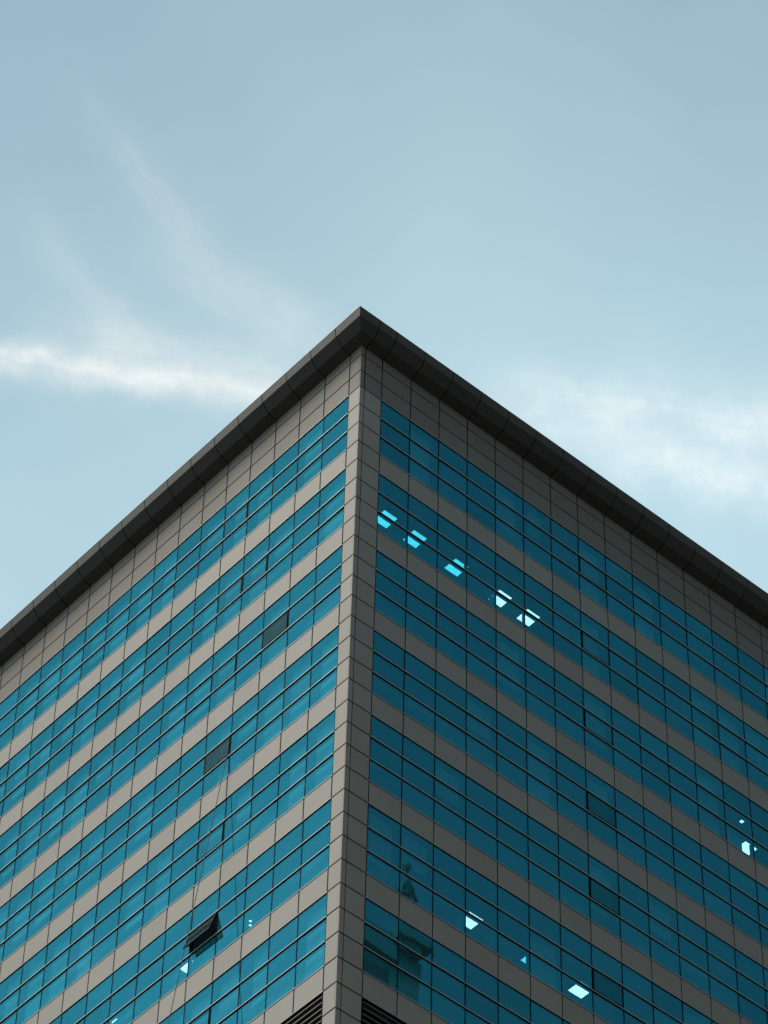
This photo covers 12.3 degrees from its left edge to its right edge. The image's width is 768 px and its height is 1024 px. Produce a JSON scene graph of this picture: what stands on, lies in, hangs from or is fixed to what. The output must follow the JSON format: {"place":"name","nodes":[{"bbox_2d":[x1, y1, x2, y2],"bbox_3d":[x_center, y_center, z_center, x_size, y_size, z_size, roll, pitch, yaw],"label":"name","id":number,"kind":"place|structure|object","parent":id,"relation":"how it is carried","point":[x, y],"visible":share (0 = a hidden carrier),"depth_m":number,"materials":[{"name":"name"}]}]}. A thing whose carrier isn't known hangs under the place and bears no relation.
{"place":"outdoors","nodes":[
{"label":"outdoors","id":0,"kind":"place"},
{"bbox_2d":[0,0,767,628],"label":"sky","id":1,"kind":"structure","parent":0,"point":[561,204],"materials":[{"name":"blue"}]},
{"bbox_3d":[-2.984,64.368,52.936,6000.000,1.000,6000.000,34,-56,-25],"label":"ground","id":2,"kind":"structure","parent":0,"visible":0},
{"bbox_2d":[0,306,767,1023],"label":"office tower","id":3,"kind":"structure","parent":2,"relation":"on","point":[420,748],"depth_m":129.27,"materials":[{"name":"glass"}]},
{"bbox_2d":[24,955,45,1021],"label":"window","id":4,"kind":"structure","parent":3,"relation":"in","point":[35,985],"depth_m":127.87,"materials":[{"name":"teal glass"}]},
{"bbox_2d":[48,936,69,1002],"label":"window","id":5,"kind":"structure","parent":3,"relation":"in","point":[61,964],"depth_m":127.16,"materials":[{"name":"teal glass"}]},
{"bbox_2d":[63,850,82,887],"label":"window","id":6,"kind":"structure","parent":3,"relation":"in","point":[70,877],"depth_m":130.78,"materials":[{"name":"teal glass"}]},
{"bbox_2d":[76,914,95,979],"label":"window","id":7,"kind":"structure","parent":3,"relation":"in","point":[86,944],"depth_m":126.38,"materials":[{"name":"teal glass"}]},
{"bbox_2d":[88,830,104,866],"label":"window","id":8,"kind":"structure","parent":3,"relation":"in","point":[93,858],"depth_m":130.04,"materials":[{"name":"teal glass"}]},
{"bbox_2d":[125,873,146,930],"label":"window","id":9,"kind":"structure","parent":3,"relation":"in","point":[138,902],"depth_m":125.19,"materials":[{"name":"teal glass"}]},
{"bbox_2d":[135,788,154,842],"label":"window","id":10,"kind":"structure","parent":3,"relation":"in","point":[146,815],"depth_m":128.34,"materials":[{"name":"teal glass"}]},
{"bbox_2d":[153,853,171,917],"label":"window","id":11,"kind":"structure","parent":3,"relation":"in","point":[164,881],"depth_m":124.21,"materials":[{"name":"teal glass"}]},
{"bbox_2d":[166,686,189,748],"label":"window","id":12,"kind":"structure","parent":3,"relation":"in","point":[179,712],"depth_m":130.62,"materials":[{"name":"teal glass"}]},
{"bbox_2d":[179,960,193,973],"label":"ceiling light","id":13,"kind":"object","parent":3,"relation":"attached to","point":[184,967],"visible":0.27,"depth_m":122.91,"materials":[{"name":"white paint"}]},
{"bbox_2d":[168,756,226,1023],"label":"rope","id":14,"kind":"object","parent":3,"relation":"hanging from","point":[197,891],"visible":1,"depth_m":119.41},
{"bbox_2d":[189,992,211,1023],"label":"window","id":15,"kind":"structure","parent":3,"relation":"in","point":[204,1003],"depth_m":117.08,"materials":[{"name":"teal glass"}]},
{"bbox_2d":[183,913,220,973],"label":"window","id":16,"kind":"structure","parent":3,"relation":"in","point":[203,928],"depth_m":119.04,"materials":[{"name":"teal glass"}]},
{"bbox_2d":[192,665,214,718],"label":"window","id":17,"kind":"structure","parent":3,"relation":"in","point":[204,691],"depth_m":130.08,"materials":[{"name":"teal glass"}]},
{"bbox_2d":[196,809,224,877],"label":"window","id":18,"kind":"structure","parent":3,"relation":"in","point":[217,838],"depth_m":122.76,"materials":[{"name":"teal glass"}]},
{"bbox_2d":[203,724,231,783],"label":"window","id":19,"kind":"structure","parent":3,"relation":"in","point":[221,751],"depth_m":125.68,"materials":[{"name":"teal glass"}]},
{"bbox_2d":[210,642,241,706],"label":"window","id":20,"kind":"structure","parent":3,"relation":"in","point":[230,669],"depth_m":129.16,"materials":[{"name":"teal glass"}]},
{"bbox_2d":[217,567,242,625],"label":"window","id":21,"kind":"structure","parent":3,"relation":"in","point":[235,592],"depth_m":132.32,"materials":[{"name":"teal glass"}]},
{"bbox_2d":[223,493,248,546],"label":"window","id":22,"kind":"structure","parent":3,"relation":"in","point":[242,516],"depth_m":135.49,"materials":[{"name":"teal glass"}]},
{"bbox_2d":[236,787,251,825],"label":"window","id":23,"kind":"structure","parent":3,"relation":"in","point":[247,795],"depth_m":122.49,"materials":[{"name":"teal glass"}]},
{"bbox_2d":[237,702,257,743],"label":"window","id":24,"kind":"structure","parent":3,"relation":"in","point":[251,727],"depth_m":125.74,"materials":[{"name":"teal glass"}]},
{"bbox_2d":[242,545,267,603],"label":"window","id":25,"kind":"structure","parent":3,"relation":"in","point":[258,572],"depth_m":131.61,"materials":[{"name":"teal glass"}]},
{"bbox_2d":[251,949,267,1008],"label":"window","id":26,"kind":"structure","parent":3,"relation":"in","point":[259,982],"depth_m":115.10,"materials":[{"name":"teal glass"}]},
{"bbox_2d":[263,681,283,745],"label":"window","id":27,"kind":"structure","parent":3,"relation":"in","point":[276,708],"depth_m":124.51,"materials":[{"name":"teal glass"}]},
{"bbox_2d":[261,600,288,662],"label":"window","id":28,"kind":"structure","parent":3,"relation":"in","point":[280,625],"depth_m":127.37,"materials":[{"name":"teal glass"}]},
{"bbox_2d":[274,523,293,561],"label":"window","id":29,"kind":"structure","parent":3,"relation":"in","point":[288,545],"depth_m":131.32,"materials":[{"name":"teal glass"}]},
{"bbox_2d":[288,742,306,809],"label":"window","id":30,"kind":"structure","parent":3,"relation":"in","point":[296,774],"depth_m":120.60,"materials":[{"name":"teal glass"}]},
{"bbox_2d":[289,658,310,724],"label":"window","id":31,"kind":"structure","parent":3,"relation":"in","point":[304,685],"depth_m":123.82,"materials":[{"name":"teal glass"}]},
{"bbox_2d":[305,903,326,978],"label":"window","id":32,"kind":"structure","parent":3,"relation":"in","point":[317,937],"depth_m":113.51,"materials":[{"name":"teal glass"}]},
{"bbox_2d":[315,720,334,787],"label":"window","id":33,"kind":"structure","parent":3,"relation":"in","point":[322,753],"depth_m":119.88,"materials":[{"name":"teal glass"}]},
{"bbox_2d":[321,636,337,698],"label":"window","id":34,"kind":"structure","parent":3,"relation":"in","point":[331,663],"depth_m":123.03,"materials":[{"name":"teal glass"}]},
{"bbox_2d":[325,479,344,538],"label":"window","id":35,"kind":"structure","parent":3,"relation":"in","point":[337,504],"depth_m":129.44,"materials":[{"name":"teal glass"}]},
{"bbox_2d":[369,814,391,873],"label":"window","id":36,"kind":"structure","parent":3,"relation":"in","point":[377,846],"depth_m":116.97,"materials":[{"name":"teal glass"}]},
{"bbox_2d":[378,509,397,528],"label":"ceiling light","id":37,"kind":"object","parent":3,"relation":"attached to","point":[383,523],"visible":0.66,"depth_m":131.61,"materials":[{"name":"white paint"}]},
{"bbox_2d":[402,834,425,877],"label":"window","id":38,"kind":"structure","parent":3,"relation":"in","point":[410,845],"depth_m":117.92,"materials":[{"name":"teal glass"}]},
{"bbox_2d":[402,529,427,548],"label":"ceiling light","id":39,"kind":"object","parent":3,"relation":"attached to","point":[413,543],"visible":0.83,"depth_m":132.22,"materials":[{"name":"white paint"}]},
{"bbox_2d":[435,765,458,806],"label":"window","id":40,"kind":"structure","parent":3,"relation":"in","point":[441,774],"depth_m":121.69,"materials":[{"name":"teal glass"}]},
{"bbox_2d":[444,558,468,576],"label":"ceiling light","id":41,"kind":"object","parent":3,"relation":"attached to","point":[452,570],"visible":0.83,"depth_m":133.13,"materials":[{"name":"white paint"}]},
{"bbox_2d":[457,914,461,930],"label":"window","id":42,"kind":"structure","parent":3,"relation":"in","point":[459,919],"depth_m":117.43,"materials":[{"name":"teal glass"}]},
{"bbox_2d":[456,910,483,929],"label":"ceiling light","id":43,"kind":"object","parent":3,"relation":"attached to","point":[471,924],"visible":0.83,"depth_m":121.11,"materials":[{"name":"white paint"}]},
{"bbox_2d":[467,700,489,740],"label":"window","id":44,"kind":"structure","parent":3,"relation":"in","point":[472,708],"depth_m":125.46,"materials":[{"name":"teal glass"}]},
{"bbox_2d":[489,594,492,606],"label":"window","id":45,"kind":"structure","parent":3,"relation":"in","point":[490,596],"depth_m":130.78,"materials":[{"name":"teal glass"}]},
{"bbox_2d":[488,589,512,607],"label":"ceiling light","id":46,"kind":"object","parent":3,"relation":"attached to","point":[500,602],"visible":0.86,"depth_m":134.10,"materials":[{"name":"white paint"}]},
{"bbox_2d":[497,639,519,693],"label":"window","id":47,"kind":"structure","parent":3,"relation":"in","point":[505,667],"depth_m":128.91,"materials":[{"name":"teal glass"}]},
{"bbox_2d":[520,955,525,963],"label":"ceiling light","id":48,"kind":"object","parent":3,"relation":"attached to","point":[523,959],"visible":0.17,"depth_m":122.28,"materials":[{"name":"white paint"}]},
{"bbox_2d":[516,608,540,626],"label":"ceiling light","id":49,"kind":"object","parent":3,"relation":"attached to","point":[529,622],"visible":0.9,"depth_m":134.71,"materials":[{"name":"white paint"}]},
{"bbox_2d":[527,739,549,805],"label":"window","id":50,"kind":"structure","parent":3,"relation":"in","point":[534,767],"depth_m":126.14,"materials":[{"name":"teal glass"}]},
{"bbox_2d":[525,933,555,988],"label":"window","id":51,"kind":"structure","parent":3,"relation":"in","point":[539,970],"depth_m":119.37,"materials":[{"name":"teal glass"}]},
{"bbox_2d":[567,980,588,998],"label":"ceiling light","id":52,"kind":"object","parent":3,"relation":"attached to","point":[577,991],"visible":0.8,"depth_m":123.28,"materials":[{"name":"white paint"}]},
{"bbox_2d":[579,546,605,602],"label":"window","id":53,"kind":"structure","parent":3,"relation":"in","point":[585,570],"depth_m":136.89,"materials":[{"name":"teal glass"}]},
{"bbox_2d":[581,619,609,678],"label":"window","id":54,"kind":"structure","parent":3,"relation":"in","point":[587,644],"depth_m":133.68,"materials":[{"name":"teal glass"}]},
{"bbox_2d":[584,697,612,751],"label":"window","id":55,"kind":"structure","parent":3,"relation":"in","point":[591,724],"depth_m":130.70,"materials":[{"name":"teal glass"}]},
{"bbox_2d":[587,778,615,827],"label":"window","id":56,"kind":"structure","parent":3,"relation":"in","point":[596,806],"depth_m":127.28,"materials":[{"name":"teal glass"}]},
{"bbox_2d":[589,863,619,920],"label":"window","id":57,"kind":"structure","parent":3,"relation":"in","point":[599,893],"depth_m":124.03,"materials":[{"name":"teal glass"}]},
{"bbox_2d":[593,969,623,1007],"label":"window","id":58,"kind":"structure","parent":3,"relation":"in","point":[602,984],"depth_m":120.74,"materials":[{"name":"teal glass"}]},
{"bbox_2d":[649,902,670,941],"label":"window","id":59,"kind":"structure","parent":3,"relation":"in","point":[655,911],"depth_m":125.92,"materials":[{"name":"teal glass"}]},
{"bbox_2d":[742,840,757,854],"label":"ceiling light","id":60,"kind":"object","parent":3,"relation":"attached to","point":[745,846],"visible":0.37,"depth_m":136.54,"materials":[{"name":"white paint"}]}
]}

